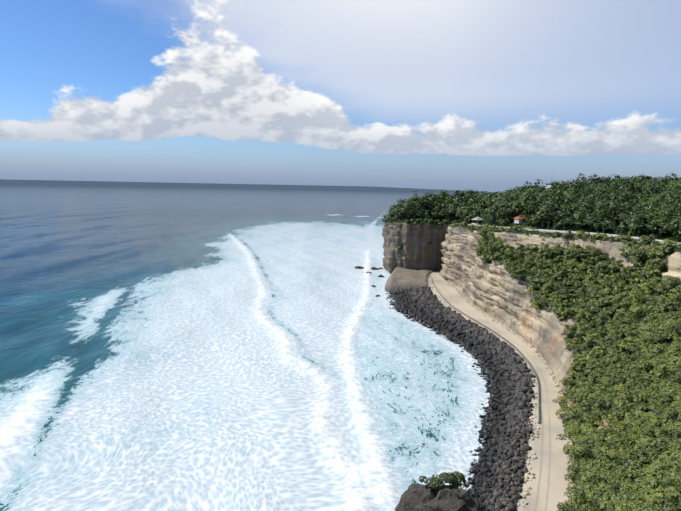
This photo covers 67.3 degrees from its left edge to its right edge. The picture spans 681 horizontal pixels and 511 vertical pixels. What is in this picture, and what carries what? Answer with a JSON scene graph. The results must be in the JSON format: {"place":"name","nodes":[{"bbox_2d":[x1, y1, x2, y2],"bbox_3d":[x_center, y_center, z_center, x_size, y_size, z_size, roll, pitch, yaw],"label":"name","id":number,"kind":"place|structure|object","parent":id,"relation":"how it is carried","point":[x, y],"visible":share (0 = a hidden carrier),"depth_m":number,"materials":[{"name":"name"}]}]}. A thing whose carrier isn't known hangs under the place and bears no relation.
{"place":"outdoors","nodes":[
{"label":"outdoors","id":0,"kind":"place"},
{"bbox_2d":[0,179,501,510],"bbox_3d":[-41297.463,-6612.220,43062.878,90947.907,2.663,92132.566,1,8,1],"label":"ocean","id":1,"kind":"structure","parent":0,"point":[204,347],"depth_m":237.87,"materials":[{"name":"liquid"}]},
{"bbox_2d":[0,0,680,191],"label":"sky","id":2,"kind":"structure","parent":0,"point":[480,95],"materials":[{"name":"blue"}]},
{"bbox_2d":[382,218,457,272],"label":"cliff","id":3,"kind":"structure","parent":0,"point":[420,246],"depth_m":465.69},
{"bbox_2d":[382,214,462,249],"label":"shrubs","id":4,"kind":"object","parent":3,"relation":"on","point":[422,220],"visible":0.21,"depth_m":462.17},
{"bbox_2d":[385,266,574,510],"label":"shore","id":5,"kind":"structure","parent":0,"point":[547,484],"depth_m":170.69,"materials":[{"name":"beige sand"}]},
{"bbox_2d":[395,483,477,510],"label":"shore rock","id":6,"kind":"object","parent":5,"relation":"on","point":[417,497],"visible":0.98,"depth_m":118.99,"materials":[{"name":"grey stone"}]},
{"bbox_2d":[419,471,466,491],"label":"bush","id":7,"kind":"object","parent":6,"relation":"on","point":[456,478],"visible":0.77,"depth_m":123.00,"materials":[{"name":"green plant"}]},
{"bbox_2d":[386,285,535,510],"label":"rocks","id":8,"kind":"object","parent":5,"relation":"on","point":[507,368],"visible":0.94,"depth_m":193.10,"materials":[{"name":"grey stone"}]},
{"bbox_2d":[431,278,539,423],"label":"seawall","id":9,"kind":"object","parent":5,"relation":"on","point":[525,358],"depth_m":245.11,"materials":[{"name":"concrete"}]},
{"bbox_2d":[427,273,575,508],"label":"cliff foot debris","id":10,"kind":"object","parent":5,"relation":"on","point":[530,418],"visible":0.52,"depth_m":190.78,"materials":[{"name":"stone"}]},
{"bbox_2d":[397,207,680,242],"bbox_3d":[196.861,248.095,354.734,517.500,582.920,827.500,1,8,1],"label":"bushes","id":11,"kind":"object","parent":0,"point":[666,235],"depth_m":270.04,"materials":[{"name":"green plant"}]},
{"bbox_2d":[471,216,483,224],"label":"pavilion","id":12,"kind":"structure","parent":11,"relation":"on","point":[478,218],"depth_m":393.16,"materials":[{"name":"paint"}]},
{"bbox_2d":[514,215,527,223],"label":"red roof hut","id":13,"kind":"object","parent":11,"relation":"on","point":[518,221],"visible":0.5,"depth_m":311.88,"materials":[{"name":"paint"}]},
{"bbox_2d":[388,173,680,241],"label":"hill trees","id":14,"kind":"object","parent":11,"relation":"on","point":[591,199],"visible":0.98,"depth_m":290.91,"materials":[{"name":"green plant"}]},
{"bbox_2d":[545,181,564,188],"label":"hilltop building","id":15,"kind":"structure","parent":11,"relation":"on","point":[548,185],"depth_m":406.99,"materials":[{"name":"paint"}]},
{"bbox_2d":[467,224,679,245],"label":"clifftop parapet","id":16,"kind":"structure","parent":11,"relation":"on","point":[573,232],"depth_m":256.50,"materials":[{"name":"concrete"}]},
{"bbox_2d":[440,225,680,510],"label":"cliff","id":17,"kind":"structure","parent":0,"point":[495,290],"depth_m":256.17,"materials":[{"name":"beige stone"}]},
{"bbox_2d":[449,221,680,510],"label":"cliff shrubs","id":18,"kind":"object","parent":17,"relation":"on","point":[659,419],"depth_m":159.22,"materials":[{"name":"green plant"}]}
]}

